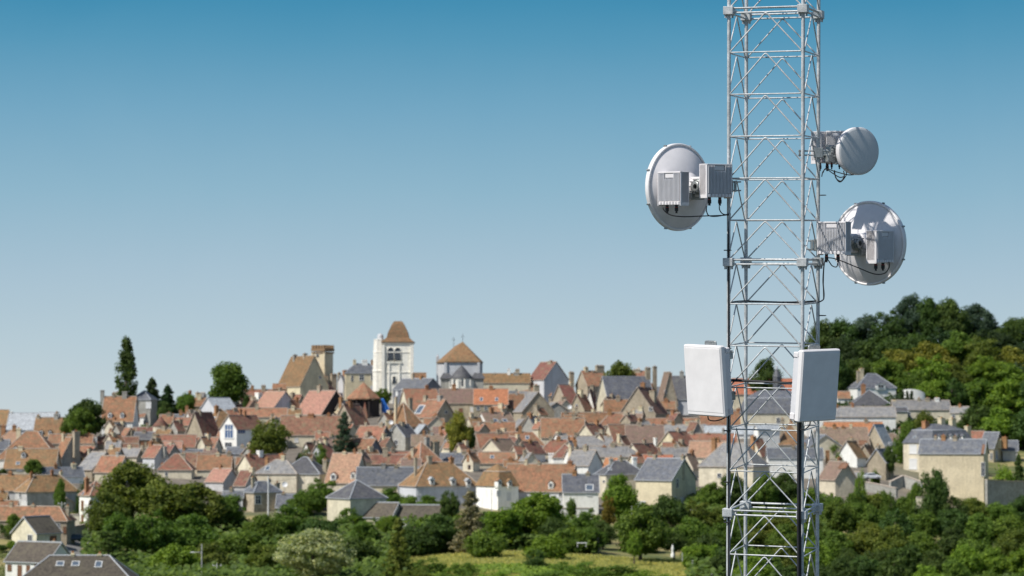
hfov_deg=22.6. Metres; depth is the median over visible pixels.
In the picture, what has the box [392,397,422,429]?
town house
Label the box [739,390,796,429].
town house
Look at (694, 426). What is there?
town house
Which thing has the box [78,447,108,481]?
town house
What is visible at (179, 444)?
town house
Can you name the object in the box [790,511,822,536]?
broadleaf tree
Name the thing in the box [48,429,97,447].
town house
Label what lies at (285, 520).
broadleaf tree
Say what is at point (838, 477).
town house
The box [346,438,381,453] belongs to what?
town house
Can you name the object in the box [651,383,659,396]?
town house
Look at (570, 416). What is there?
town house
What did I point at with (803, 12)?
lattice mast
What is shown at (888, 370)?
broadleaf tree
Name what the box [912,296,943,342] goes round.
broadleaf tree
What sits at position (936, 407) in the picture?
town house
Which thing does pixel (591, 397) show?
town house
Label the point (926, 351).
broadleaf tree
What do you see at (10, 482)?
town house
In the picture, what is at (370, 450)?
town house
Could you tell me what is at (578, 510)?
garden wall
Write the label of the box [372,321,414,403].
church tower
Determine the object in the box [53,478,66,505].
broadleaf tree
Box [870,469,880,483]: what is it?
broadleaf tree
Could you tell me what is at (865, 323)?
broadleaf tree
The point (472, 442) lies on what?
broadleaf tree
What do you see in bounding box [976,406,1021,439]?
broadleaf tree
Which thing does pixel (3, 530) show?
broadleaf tree
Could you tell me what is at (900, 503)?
broadleaf tree
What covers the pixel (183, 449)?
town house
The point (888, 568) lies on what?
broadleaf tree
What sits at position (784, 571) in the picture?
broadleaf tree
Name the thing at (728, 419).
cable
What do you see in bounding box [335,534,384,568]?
broadleaf tree
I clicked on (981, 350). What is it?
broadleaf tree
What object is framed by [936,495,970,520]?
broadleaf tree
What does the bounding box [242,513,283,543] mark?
broadleaf tree
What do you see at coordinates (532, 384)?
town house
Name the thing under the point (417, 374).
town house
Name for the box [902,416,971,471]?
town house
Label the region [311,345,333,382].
castle tower
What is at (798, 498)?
cable
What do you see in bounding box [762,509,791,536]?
broadleaf tree
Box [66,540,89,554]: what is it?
road
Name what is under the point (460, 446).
town house
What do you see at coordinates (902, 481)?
garden wall
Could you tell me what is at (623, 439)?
town house
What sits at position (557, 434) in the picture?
town house
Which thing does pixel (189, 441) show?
town house
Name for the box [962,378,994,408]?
broadleaf tree
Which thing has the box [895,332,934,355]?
broadleaf tree
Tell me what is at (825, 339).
broadleaf tree
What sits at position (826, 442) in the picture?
town house
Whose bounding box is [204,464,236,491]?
town house
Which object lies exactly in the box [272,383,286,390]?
town house
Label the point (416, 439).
town house
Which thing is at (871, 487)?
garden wall
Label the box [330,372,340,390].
town house
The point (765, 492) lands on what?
broadleaf tree
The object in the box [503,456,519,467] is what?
town house
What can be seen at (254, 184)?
sky
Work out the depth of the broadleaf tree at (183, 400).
829.59 m
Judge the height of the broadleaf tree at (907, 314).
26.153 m
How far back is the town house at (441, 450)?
696.57 m
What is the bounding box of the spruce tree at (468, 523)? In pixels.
[447,489,487,551]
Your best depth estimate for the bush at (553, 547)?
476.59 m
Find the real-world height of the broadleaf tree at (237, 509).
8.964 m
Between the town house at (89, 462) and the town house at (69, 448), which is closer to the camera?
the town house at (89, 462)
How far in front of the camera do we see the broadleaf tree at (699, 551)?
463.09 m
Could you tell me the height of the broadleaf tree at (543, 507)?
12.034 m
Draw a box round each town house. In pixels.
[0,409,9,431]
[0,427,62,468]
[0,436,10,452]
[0,470,33,499]
[0,488,9,499]
[0,497,19,505]
[0,501,76,545]
[1,424,21,443]
[3,444,61,473]
[3,539,70,575]
[6,411,37,433]
[10,515,62,541]
[14,469,79,512]
[23,551,138,575]
[33,413,68,439]
[39,411,60,416]
[39,462,84,482]
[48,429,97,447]
[58,430,81,466]
[63,497,74,512]
[77,477,110,524]
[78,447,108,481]
[80,441,98,461]
[93,450,126,482]
[96,432,139,448]
[100,390,139,435]
[103,431,124,450]
[104,417,116,433]
[104,438,122,450]
[107,444,124,454]
[111,420,124,433]
[117,438,139,447]
[121,427,134,435]
[122,444,143,461]
[133,423,152,431]
[134,428,153,447]
[139,413,145,426]
[141,440,170,468]
[146,436,163,448]
[152,432,197,448]
[155,425,173,433]
[156,452,195,478]
[157,436,182,448]
[159,412,174,424]
[166,441,179,455]
[169,418,185,433]
[173,413,191,429]
[175,409,184,416]
[179,445,202,452]
[184,452,210,473]
[185,408,197,416]
[185,409,218,436]
[188,390,206,396]
[193,393,206,410]
[195,450,233,476]
[196,432,223,452]
[196,433,213,448]
[200,397,235,412]
[203,445,217,453]
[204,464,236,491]
[213,405,241,430]
[218,410,265,448]
[222,486,243,507]
[225,407,238,414]
[226,444,245,457]
[232,466,257,489]
[233,401,243,406]
[234,450,285,474]
[235,453,242,465]
[236,402,287,421]
[242,442,255,454]
[243,476,282,511]
[245,385,272,395]
[246,396,255,406]
[254,386,293,407]
[255,454,327,491]
[265,412,279,423]
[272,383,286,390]
[275,491,296,512]
[280,412,341,446]
[287,405,302,414]
[290,392,303,403]
[290,396,299,407]
[295,449,316,461]
[300,385,339,414]
[300,439,315,452]
[311,439,333,466]
[314,429,329,441]
[315,435,334,449]
[322,448,366,490]
[325,376,341,396]
[325,480,387,523]
[329,434,358,446]
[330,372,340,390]
[335,397,347,411]
[337,369,346,399]
[337,400,369,428]
[344,359,372,400]
[345,420,357,436]
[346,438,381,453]
[354,421,389,442]
[356,462,418,493]
[357,448,371,466]
[363,431,371,437]
[363,502,401,522]
[364,445,379,453]
[368,446,405,466]
[377,409,393,424]
[379,432,396,450]
[385,419,393,430]
[388,420,415,449]
[388,447,408,453]
[392,373,441,403]
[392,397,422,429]
[396,504,459,526]
[397,436,441,466]
[398,454,476,503]
[399,384,437,412]
[400,454,421,466]
[411,430,443,448]
[414,372,426,377]
[414,394,454,424]
[414,424,430,433]
[423,415,444,424]
[427,413,442,430]
[432,422,445,433]
[438,425,447,440]
[439,383,473,418]
[440,438,462,452]
[440,449,465,468]
[442,440,452,452]
[453,439,468,452]
[461,448,481,453]
[461,449,480,471]
[464,412,482,427]
[472,418,515,432]
[472,437,479,448]
[473,385,508,416]
[474,421,490,432]
[475,428,509,448]
[475,464,519,509]
[477,451,515,467]
[478,406,514,420]
[482,436,515,450]
[483,369,530,390]
[490,426,544,446]
[492,402,507,415]
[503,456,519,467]
[506,459,577,506]
[508,400,513,415]
[508,433,521,444]
[509,388,524,410]
[510,442,525,458]
[511,439,546,461]
[512,384,554,421]
[516,415,524,431]
[518,381,551,402]
[518,448,537,462]
[519,386,530,395]
[521,412,539,431]
[531,360,568,402]
[531,404,548,417]
[531,417,540,438]
[540,413,584,442]
[542,435,569,457]
[548,439,576,462]
[549,402,570,417]
[551,381,575,403]
[552,430,566,438]
[558,396,572,411]
[561,406,622,423]
[561,431,612,448]
[562,469,599,514]
[563,445,578,462]
[564,411,584,417]
[566,436,579,448]
[566,444,603,473]
[569,371,574,387]
[571,389,592,411]
[575,365,604,397]
[577,419,604,434]
[587,384,596,410]
[589,441,635,461]
[594,455,639,497]
[595,428,607,441]
[596,365,656,410]
[599,408,631,428]
[600,393,613,411]
[603,395,627,411]
[603,457,618,466]
[604,424,633,442]
[609,441,624,445]
[615,433,630,445]
[619,411,637,424]
[620,382,667,417]
[625,421,664,443]
[627,451,644,468]
[629,408,644,419]
[629,439,658,453]
[633,367,644,375]
[634,453,697,504]
[635,405,645,417]
[636,417,650,424]
[642,450,672,459]
[645,414,696,424]
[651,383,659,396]
[653,427,692,446]
[657,371,678,409]
[659,398,675,414]
[660,420,703,433]
[660,443,687,457]
[662,439,675,446]
[666,409,683,423]
[672,370,688,414]
[676,438,686,446]
[685,449,698,476]
[686,418,702,432]
[688,428,737,441]
[688,437,726,463]
[697,436,770,489]
[699,407,740,424]
[703,425,753,438]
[731,377,791,409]
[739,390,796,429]
[749,435,766,460]
[753,425,780,446]
[765,442,829,478]
[778,418,796,446]
[796,430,841,458]
[804,402,896,435]
[819,423,870,447]
[819,456,856,496]
[823,418,882,432]
[836,437,867,467]
[837,391,850,402]
[847,367,896,399]
[847,383,889,405]
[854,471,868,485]
[861,442,873,465]
[866,444,893,479]
[868,424,891,450]
[889,427,900,441]
[890,397,950,420]
[895,407,908,426]
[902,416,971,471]
[917,434,989,501]
[949,403,969,426]
[971,430,984,438]
[982,432,1007,461]
[1002,440,1018,461]
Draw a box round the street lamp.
[190,544,201,566]
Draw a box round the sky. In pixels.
[0,0,1023,416]
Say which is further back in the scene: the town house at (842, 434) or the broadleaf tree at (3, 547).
the town house at (842, 434)
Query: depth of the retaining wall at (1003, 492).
613.25 m
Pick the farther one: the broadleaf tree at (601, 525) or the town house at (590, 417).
the town house at (590, 417)
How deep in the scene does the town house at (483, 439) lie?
706.68 m
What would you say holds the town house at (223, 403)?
on the ground at (291, 453)
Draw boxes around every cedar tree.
[85,530,138,567]
[331,411,357,451]
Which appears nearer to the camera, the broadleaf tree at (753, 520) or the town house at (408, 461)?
the broadleaf tree at (753, 520)
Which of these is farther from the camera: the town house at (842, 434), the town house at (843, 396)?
the town house at (843, 396)
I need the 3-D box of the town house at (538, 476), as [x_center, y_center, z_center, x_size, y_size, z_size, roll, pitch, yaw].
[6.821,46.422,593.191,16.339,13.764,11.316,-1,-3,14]
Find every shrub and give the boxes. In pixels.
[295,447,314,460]
[314,444,329,465]
[394,568,434,575]
[411,556,449,573]
[432,573,461,575]
[440,562,480,575]
[476,571,511,575]
[522,548,551,568]
[527,570,568,575]
[548,561,600,575]
[584,564,647,575]
[624,569,671,575]
[854,469,866,496]
[854,486,867,500]
[877,488,896,524]
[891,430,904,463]
[992,463,1015,480]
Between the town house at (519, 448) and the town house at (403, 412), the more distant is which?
the town house at (403, 412)
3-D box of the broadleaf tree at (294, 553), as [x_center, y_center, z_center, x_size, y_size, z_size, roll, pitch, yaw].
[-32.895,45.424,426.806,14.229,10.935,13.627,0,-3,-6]
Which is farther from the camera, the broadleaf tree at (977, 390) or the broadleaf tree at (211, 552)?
the broadleaf tree at (977, 390)
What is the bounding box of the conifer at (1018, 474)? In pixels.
[1013,453,1023,480]
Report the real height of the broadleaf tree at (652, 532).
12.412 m
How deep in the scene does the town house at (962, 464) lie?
631.68 m
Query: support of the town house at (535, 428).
on the ground at (291, 453)
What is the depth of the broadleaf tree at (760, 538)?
517.20 m
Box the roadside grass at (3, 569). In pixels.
[0,511,77,575]
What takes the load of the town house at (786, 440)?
on the ground at (291, 453)
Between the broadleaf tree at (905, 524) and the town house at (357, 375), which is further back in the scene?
the town house at (357, 375)
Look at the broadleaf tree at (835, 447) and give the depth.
686.95 m
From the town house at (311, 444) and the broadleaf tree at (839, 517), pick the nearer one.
the broadleaf tree at (839, 517)
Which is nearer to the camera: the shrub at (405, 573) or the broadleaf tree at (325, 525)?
the shrub at (405, 573)
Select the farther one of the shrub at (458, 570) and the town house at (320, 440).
the town house at (320, 440)
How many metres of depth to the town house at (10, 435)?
700.37 m
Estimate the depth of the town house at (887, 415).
744.75 m
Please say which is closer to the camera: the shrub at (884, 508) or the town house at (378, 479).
the shrub at (884, 508)
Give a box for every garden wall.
[71,514,79,524]
[75,524,89,534]
[561,508,592,518]
[861,481,897,497]
[889,475,922,490]
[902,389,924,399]
[916,496,924,507]
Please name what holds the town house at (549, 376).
on the ground at (291, 453)
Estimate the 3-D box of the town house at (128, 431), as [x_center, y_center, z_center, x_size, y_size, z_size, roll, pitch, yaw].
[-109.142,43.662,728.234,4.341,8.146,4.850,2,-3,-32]
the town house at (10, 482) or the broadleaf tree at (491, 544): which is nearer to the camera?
the broadleaf tree at (491, 544)
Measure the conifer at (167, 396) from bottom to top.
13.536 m
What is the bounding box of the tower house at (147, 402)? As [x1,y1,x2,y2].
[136,390,158,425]
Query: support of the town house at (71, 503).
on the ground at (291, 453)
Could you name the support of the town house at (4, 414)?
on the ground at (291, 453)
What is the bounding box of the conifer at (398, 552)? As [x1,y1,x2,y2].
[381,516,417,575]
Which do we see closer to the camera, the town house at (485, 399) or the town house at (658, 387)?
the town house at (485, 399)
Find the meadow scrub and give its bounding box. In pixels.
[414,562,670,575]
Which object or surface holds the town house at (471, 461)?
on the ground at (291, 453)
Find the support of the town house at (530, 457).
on the ground at (291, 453)
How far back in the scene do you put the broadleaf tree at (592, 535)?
505.66 m
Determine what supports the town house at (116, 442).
on the ground at (291, 453)
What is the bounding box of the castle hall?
[279,353,328,397]
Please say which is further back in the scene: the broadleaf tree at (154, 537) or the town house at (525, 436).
the town house at (525, 436)
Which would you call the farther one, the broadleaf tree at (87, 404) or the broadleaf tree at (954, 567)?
the broadleaf tree at (87, 404)
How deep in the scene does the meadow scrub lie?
436.94 m
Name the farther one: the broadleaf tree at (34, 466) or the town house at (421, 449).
the town house at (421, 449)
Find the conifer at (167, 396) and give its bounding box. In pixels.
[157,384,178,418]
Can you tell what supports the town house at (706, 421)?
on the ground at (291, 453)
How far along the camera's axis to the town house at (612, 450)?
679.44 m
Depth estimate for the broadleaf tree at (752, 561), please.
435.46 m
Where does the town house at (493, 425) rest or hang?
on the ground at (291, 453)
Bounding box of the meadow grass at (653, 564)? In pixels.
[410,549,699,575]
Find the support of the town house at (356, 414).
on the ground at (291, 453)
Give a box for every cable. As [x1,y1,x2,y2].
[663,207,728,216]
[728,219,729,575]
[730,370,730,575]
[731,300,815,302]
[731,379,782,381]
[731,380,791,383]
[768,262,824,303]
[797,422,799,575]
[800,422,800,575]
[821,169,853,176]
[823,260,837,299]
[824,257,889,274]
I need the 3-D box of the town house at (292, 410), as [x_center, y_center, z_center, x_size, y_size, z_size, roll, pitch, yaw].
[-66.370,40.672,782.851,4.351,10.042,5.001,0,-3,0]
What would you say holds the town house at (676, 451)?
on the ground at (291, 453)
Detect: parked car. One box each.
[71,534,84,541]
[863,473,880,478]
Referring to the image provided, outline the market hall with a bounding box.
[346,382,380,418]
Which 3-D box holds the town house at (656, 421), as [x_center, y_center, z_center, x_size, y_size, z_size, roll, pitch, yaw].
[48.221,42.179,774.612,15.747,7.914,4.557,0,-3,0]
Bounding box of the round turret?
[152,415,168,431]
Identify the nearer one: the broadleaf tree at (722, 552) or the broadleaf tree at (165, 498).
the broadleaf tree at (722, 552)
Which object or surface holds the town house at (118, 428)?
on the ground at (291, 453)
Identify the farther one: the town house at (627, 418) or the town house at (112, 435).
the town house at (627, 418)
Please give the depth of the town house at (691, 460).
648.09 m
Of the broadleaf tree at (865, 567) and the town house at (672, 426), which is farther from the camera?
the town house at (672, 426)
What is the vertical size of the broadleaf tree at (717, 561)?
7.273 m
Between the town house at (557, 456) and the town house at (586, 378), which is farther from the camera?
the town house at (586, 378)
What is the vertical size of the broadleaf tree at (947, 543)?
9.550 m
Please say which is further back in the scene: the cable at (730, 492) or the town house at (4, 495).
the town house at (4, 495)
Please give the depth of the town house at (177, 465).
636.76 m
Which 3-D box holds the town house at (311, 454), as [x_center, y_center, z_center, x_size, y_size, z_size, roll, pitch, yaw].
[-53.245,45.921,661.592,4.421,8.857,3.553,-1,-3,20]
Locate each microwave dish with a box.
[645,143,740,230]
[798,127,878,174]
[806,201,906,285]
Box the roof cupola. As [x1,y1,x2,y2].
[773,365,780,389]
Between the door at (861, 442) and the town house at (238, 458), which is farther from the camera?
the door at (861, 442)
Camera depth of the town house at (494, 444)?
684.63 m
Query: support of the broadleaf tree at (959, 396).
on the ground at (291, 453)
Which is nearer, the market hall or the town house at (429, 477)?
the town house at (429, 477)
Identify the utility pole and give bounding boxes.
[267,476,268,514]
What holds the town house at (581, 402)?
on the ground at (291, 453)
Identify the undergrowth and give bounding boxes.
[79,487,1023,575]
[837,352,1023,446]
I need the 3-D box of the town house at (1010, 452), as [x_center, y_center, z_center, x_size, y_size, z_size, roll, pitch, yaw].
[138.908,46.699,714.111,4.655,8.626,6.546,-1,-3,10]
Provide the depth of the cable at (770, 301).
30.46 m
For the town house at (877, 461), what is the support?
on the ground at (291, 453)
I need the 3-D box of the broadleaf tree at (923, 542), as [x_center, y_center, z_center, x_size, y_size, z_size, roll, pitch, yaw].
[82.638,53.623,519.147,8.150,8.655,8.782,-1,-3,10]
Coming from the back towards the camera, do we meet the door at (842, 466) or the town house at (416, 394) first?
the town house at (416, 394)
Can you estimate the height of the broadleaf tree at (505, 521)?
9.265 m
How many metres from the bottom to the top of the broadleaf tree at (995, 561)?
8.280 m
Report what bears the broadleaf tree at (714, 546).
on the ground at (291, 453)
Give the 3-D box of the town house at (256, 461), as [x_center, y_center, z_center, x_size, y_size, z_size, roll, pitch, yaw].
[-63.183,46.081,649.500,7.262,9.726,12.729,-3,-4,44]
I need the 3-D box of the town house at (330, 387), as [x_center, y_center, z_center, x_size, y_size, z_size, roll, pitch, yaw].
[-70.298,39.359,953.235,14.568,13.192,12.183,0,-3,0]
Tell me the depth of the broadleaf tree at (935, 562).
469.48 m
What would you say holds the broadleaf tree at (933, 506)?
on the ground at (291, 453)
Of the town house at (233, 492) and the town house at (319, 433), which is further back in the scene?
the town house at (319, 433)
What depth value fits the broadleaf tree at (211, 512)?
548.57 m
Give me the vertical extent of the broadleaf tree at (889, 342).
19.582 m
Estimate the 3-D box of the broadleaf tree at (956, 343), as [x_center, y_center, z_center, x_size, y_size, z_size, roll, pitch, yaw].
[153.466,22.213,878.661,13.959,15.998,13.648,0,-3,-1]
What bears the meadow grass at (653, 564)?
on the ground at (291, 453)
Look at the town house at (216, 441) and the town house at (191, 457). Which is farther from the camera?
the town house at (216, 441)
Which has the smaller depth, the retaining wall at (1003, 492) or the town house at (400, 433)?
the retaining wall at (1003, 492)
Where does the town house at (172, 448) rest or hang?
on the ground at (291, 453)
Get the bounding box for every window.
[27,534,32,540]
[224,424,233,438]
[224,442,231,447]
[237,430,245,433]
[255,495,260,503]
[359,375,363,380]
[387,347,393,360]
[392,376,396,383]
[394,347,401,360]
[981,462,984,475]
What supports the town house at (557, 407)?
on the ground at (291, 453)
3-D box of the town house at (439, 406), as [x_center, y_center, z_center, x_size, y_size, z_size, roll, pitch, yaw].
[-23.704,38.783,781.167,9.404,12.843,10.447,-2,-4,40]
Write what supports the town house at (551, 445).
on the ground at (291, 453)
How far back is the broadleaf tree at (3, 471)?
598.04 m
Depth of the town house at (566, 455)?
674.13 m
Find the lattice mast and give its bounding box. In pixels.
[722,0,823,575]
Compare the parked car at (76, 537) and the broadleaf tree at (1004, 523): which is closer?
the parked car at (76, 537)
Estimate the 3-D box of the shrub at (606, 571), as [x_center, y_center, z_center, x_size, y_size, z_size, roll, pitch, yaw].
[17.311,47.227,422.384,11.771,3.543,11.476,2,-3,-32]
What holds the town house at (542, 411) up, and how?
on the ground at (291, 453)
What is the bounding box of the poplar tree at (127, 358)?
[114,335,138,395]
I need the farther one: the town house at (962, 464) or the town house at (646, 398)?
the town house at (646, 398)
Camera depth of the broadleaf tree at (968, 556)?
476.36 m
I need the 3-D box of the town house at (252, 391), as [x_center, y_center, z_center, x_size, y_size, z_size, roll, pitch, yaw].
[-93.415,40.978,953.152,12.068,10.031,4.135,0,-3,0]
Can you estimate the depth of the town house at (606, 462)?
660.58 m
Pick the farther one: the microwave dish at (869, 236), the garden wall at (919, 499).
the garden wall at (919, 499)
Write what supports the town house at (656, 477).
on the ground at (291, 453)
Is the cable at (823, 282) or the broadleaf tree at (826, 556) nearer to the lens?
the cable at (823, 282)
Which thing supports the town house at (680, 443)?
on the ground at (291, 453)
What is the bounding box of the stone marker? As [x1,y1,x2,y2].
[671,545,674,556]
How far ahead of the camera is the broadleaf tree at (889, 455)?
652.87 m
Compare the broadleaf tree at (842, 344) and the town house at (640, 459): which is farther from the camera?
the broadleaf tree at (842, 344)
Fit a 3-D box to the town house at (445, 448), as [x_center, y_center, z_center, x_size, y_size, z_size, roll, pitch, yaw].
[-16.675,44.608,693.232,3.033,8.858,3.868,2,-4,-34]
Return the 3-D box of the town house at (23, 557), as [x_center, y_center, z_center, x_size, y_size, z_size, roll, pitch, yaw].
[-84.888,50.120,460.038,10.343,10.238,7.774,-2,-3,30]
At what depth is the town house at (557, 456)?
676.15 m
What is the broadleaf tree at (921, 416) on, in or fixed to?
on the ground at (291, 453)
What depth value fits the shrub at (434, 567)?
437.12 m
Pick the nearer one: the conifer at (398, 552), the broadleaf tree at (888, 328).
the conifer at (398, 552)
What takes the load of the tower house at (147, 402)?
on the ground at (291, 453)
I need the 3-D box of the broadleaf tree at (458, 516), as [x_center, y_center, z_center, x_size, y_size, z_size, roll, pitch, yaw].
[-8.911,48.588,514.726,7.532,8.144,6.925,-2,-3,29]
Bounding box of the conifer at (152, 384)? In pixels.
[145,377,160,419]
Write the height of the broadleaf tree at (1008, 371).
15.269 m
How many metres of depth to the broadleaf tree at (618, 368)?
876.87 m
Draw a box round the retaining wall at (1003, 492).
[984,479,1023,507]
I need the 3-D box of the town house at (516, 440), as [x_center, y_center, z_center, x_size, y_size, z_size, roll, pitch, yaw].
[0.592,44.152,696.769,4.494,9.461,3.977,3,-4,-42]
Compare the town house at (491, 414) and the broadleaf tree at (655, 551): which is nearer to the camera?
the broadleaf tree at (655, 551)
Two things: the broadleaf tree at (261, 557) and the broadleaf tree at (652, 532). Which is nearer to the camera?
the broadleaf tree at (261, 557)
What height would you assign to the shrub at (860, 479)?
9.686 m
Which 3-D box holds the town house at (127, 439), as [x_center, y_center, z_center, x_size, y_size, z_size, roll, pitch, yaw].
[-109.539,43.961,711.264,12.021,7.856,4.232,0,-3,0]
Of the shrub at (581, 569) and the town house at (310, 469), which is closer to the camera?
the shrub at (581, 569)
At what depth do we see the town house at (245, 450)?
677.92 m
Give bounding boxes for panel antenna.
[684,340,735,417]
[790,345,839,422]
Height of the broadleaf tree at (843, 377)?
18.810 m
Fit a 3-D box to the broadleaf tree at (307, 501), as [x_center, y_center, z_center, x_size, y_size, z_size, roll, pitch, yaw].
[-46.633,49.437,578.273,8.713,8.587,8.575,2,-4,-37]
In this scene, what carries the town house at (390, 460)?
on the ground at (291, 453)
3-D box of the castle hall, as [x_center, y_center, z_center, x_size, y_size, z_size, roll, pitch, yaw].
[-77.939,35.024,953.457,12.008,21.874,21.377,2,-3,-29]
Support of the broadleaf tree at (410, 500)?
on the ground at (291, 453)
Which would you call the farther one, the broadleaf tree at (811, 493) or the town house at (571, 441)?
the town house at (571, 441)
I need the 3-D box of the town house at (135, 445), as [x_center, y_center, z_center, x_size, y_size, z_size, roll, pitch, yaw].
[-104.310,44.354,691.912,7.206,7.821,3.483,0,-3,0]
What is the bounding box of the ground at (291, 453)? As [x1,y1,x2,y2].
[0,364,1023,575]
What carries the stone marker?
on the ground at (291, 453)
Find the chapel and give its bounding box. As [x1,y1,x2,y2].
[436,336,484,387]
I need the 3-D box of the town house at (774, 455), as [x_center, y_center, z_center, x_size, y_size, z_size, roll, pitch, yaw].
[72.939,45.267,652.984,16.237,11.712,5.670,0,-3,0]
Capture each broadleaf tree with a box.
[0,469,7,473]
[0,524,9,539]
[0,545,9,550]
[4,513,20,537]
[6,540,15,548]
[23,458,44,474]
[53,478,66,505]
[59,406,98,435]
[60,398,108,434]
[74,480,83,513]
[81,488,131,538]
[95,459,166,518]
[100,510,140,552]
[124,509,181,554]
[133,476,196,528]
[143,542,204,575]
[156,401,172,417]
[165,512,220,551]
[171,480,234,532]
[175,392,196,412]
[194,540,238,570]
[204,494,246,531]
[206,361,251,403]
[207,570,230,575]
[216,528,265,558]
[221,515,250,530]
[242,395,249,406]
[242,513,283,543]
[243,543,280,573]
[247,418,294,453]
[270,503,314,540]
[272,528,356,575]
[285,488,326,515]
[296,516,339,534]
[306,477,336,509]
[333,507,362,527]
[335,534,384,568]
[349,520,381,544]
[374,388,392,403]
[374,515,397,535]
[380,487,407,503]
[386,522,444,556]
[400,495,417,503]
[416,495,439,503]
[424,512,461,552]
[439,490,460,517]
[444,410,471,450]
[455,511,481,530]
[462,527,508,557]
[468,425,475,448]
[479,520,516,543]
[484,507,525,540]
[510,491,569,535]
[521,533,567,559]
[536,517,570,535]
[547,521,588,552]
[551,529,579,552]
[566,497,576,518]
[572,508,606,530]
[574,525,608,552]
[591,520,618,549]
[599,360,635,385]
[600,472,639,520]
[601,494,616,524]
[613,501,672,560]
[616,536,659,553]
[626,528,642,563]
[652,493,689,537]
[661,527,687,559]
[670,515,709,549]
[678,533,722,558]
[679,543,715,568]
[683,499,716,525]
[695,554,738,575]
[696,481,724,505]
[701,506,733,528]
[701,522,714,535]
[704,543,719,554]
[708,522,751,547]
[715,546,743,563]
[719,472,751,505]
[731,508,765,531]
[733,556,773,575]
[738,524,770,551]
[739,546,784,572]
[748,357,782,392]
[750,473,778,508]
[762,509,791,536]
[765,523,796,553]
[771,540,805,571]
[772,562,794,575]
[773,470,796,505]
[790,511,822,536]
[792,487,828,511]
[794,564,826,575]
[795,520,826,545]
[804,318,842,349]
[804,539,834,567]
[820,530,855,557]
[822,497,855,532]
[823,336,860,366]
[823,555,860,575]
[826,496,844,504]
[828,315,864,343]
[830,440,837,451]
[834,546,858,564]
[838,352,851,390]
[840,313,883,345]
[843,492,866,514]
[845,357,874,388]
[845,520,884,555]
[849,339,884,362]
[849,554,881,575]
[850,502,884,532]
[852,549,892,564]
[861,491,891,514]
[866,335,905,361]
[867,356,905,383]
[868,308,907,345]
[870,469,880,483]
[870,523,913,551]
[875,553,913,575]
[878,508,916,536]
[882,348,922,371]
[882,445,895,478]
[890,292,923,339]
[890,542,922,575]
[891,369,930,393]
[894,495,909,519]
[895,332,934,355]
[900,417,914,440]
[906,481,922,515]
[908,340,959,369]
[909,470,951,528]
[909,510,939,536]
[909,531,938,561]
[910,353,950,383]
[911,564,942,575]
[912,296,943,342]
[912,409,933,428]
[913,379,950,399]
[914,549,947,574]
[917,326,963,358]
[924,467,949,502]
[932,297,973,337]
[934,508,972,539]
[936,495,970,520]
[937,525,970,556]
[938,377,970,405]
[940,557,972,575]
[941,330,974,363]
[942,363,972,386]
[947,543,984,575]
[956,402,992,430]
[957,537,995,573]
[961,303,1000,337]
[961,335,1005,366]
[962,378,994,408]
[962,496,990,516]
[963,355,1001,382]
[963,512,996,546]
[967,332,987,346]
[971,328,1023,354]
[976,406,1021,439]
[978,547,1012,574]
[979,569,1003,575]
[986,378,1023,413]
[986,501,1017,523]
[987,360,1023,384]
[991,511,1023,541]
[994,317,1023,342]
[994,527,1023,559]
[995,346,1023,368]
[1006,408,1023,448]
[1006,547,1023,572]
[1008,494,1023,523]
[1010,571,1023,575]
[1014,382,1023,408]
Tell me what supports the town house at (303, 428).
on the ground at (291, 453)
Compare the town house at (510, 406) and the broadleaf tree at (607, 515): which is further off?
the town house at (510, 406)
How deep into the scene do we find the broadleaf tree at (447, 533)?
502.09 m
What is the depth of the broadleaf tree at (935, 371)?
833.73 m
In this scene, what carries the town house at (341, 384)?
on the ground at (291, 453)
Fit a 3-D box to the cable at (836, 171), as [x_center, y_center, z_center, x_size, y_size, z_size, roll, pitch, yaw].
[3.845,-1.367,30.249,0.384,0.098,0.041,-1,-3,13]
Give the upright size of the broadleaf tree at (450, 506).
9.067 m
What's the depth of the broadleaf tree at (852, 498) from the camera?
583.64 m
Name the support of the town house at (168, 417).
on the ground at (291, 453)
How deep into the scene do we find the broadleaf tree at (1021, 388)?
784.06 m
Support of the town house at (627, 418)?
on the ground at (291, 453)
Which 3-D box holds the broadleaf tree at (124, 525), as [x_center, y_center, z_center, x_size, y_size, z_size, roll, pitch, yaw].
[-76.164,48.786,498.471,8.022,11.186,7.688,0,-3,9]
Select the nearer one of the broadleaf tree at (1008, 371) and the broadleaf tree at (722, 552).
the broadleaf tree at (722, 552)
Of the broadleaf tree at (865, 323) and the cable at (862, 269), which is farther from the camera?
the broadleaf tree at (865, 323)
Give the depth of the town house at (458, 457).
667.81 m
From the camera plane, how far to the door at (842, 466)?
620.26 m
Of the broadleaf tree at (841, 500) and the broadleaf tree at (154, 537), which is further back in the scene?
the broadleaf tree at (841, 500)
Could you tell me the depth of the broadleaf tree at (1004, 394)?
784.19 m
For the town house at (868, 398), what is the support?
on the ground at (291, 453)
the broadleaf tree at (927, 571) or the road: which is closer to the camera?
the broadleaf tree at (927, 571)
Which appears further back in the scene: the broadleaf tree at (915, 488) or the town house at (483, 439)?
the town house at (483, 439)
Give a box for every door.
[838,463,848,468]
[858,440,865,444]
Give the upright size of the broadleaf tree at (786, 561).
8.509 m
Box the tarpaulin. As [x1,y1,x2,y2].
[381,398,388,413]
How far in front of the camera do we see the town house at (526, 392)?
834.74 m
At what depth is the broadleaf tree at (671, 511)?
544.65 m
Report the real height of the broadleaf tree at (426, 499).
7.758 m
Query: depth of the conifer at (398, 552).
429.71 m
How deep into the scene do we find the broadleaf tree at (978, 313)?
951.32 m
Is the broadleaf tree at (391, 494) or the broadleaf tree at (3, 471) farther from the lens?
the broadleaf tree at (3, 471)

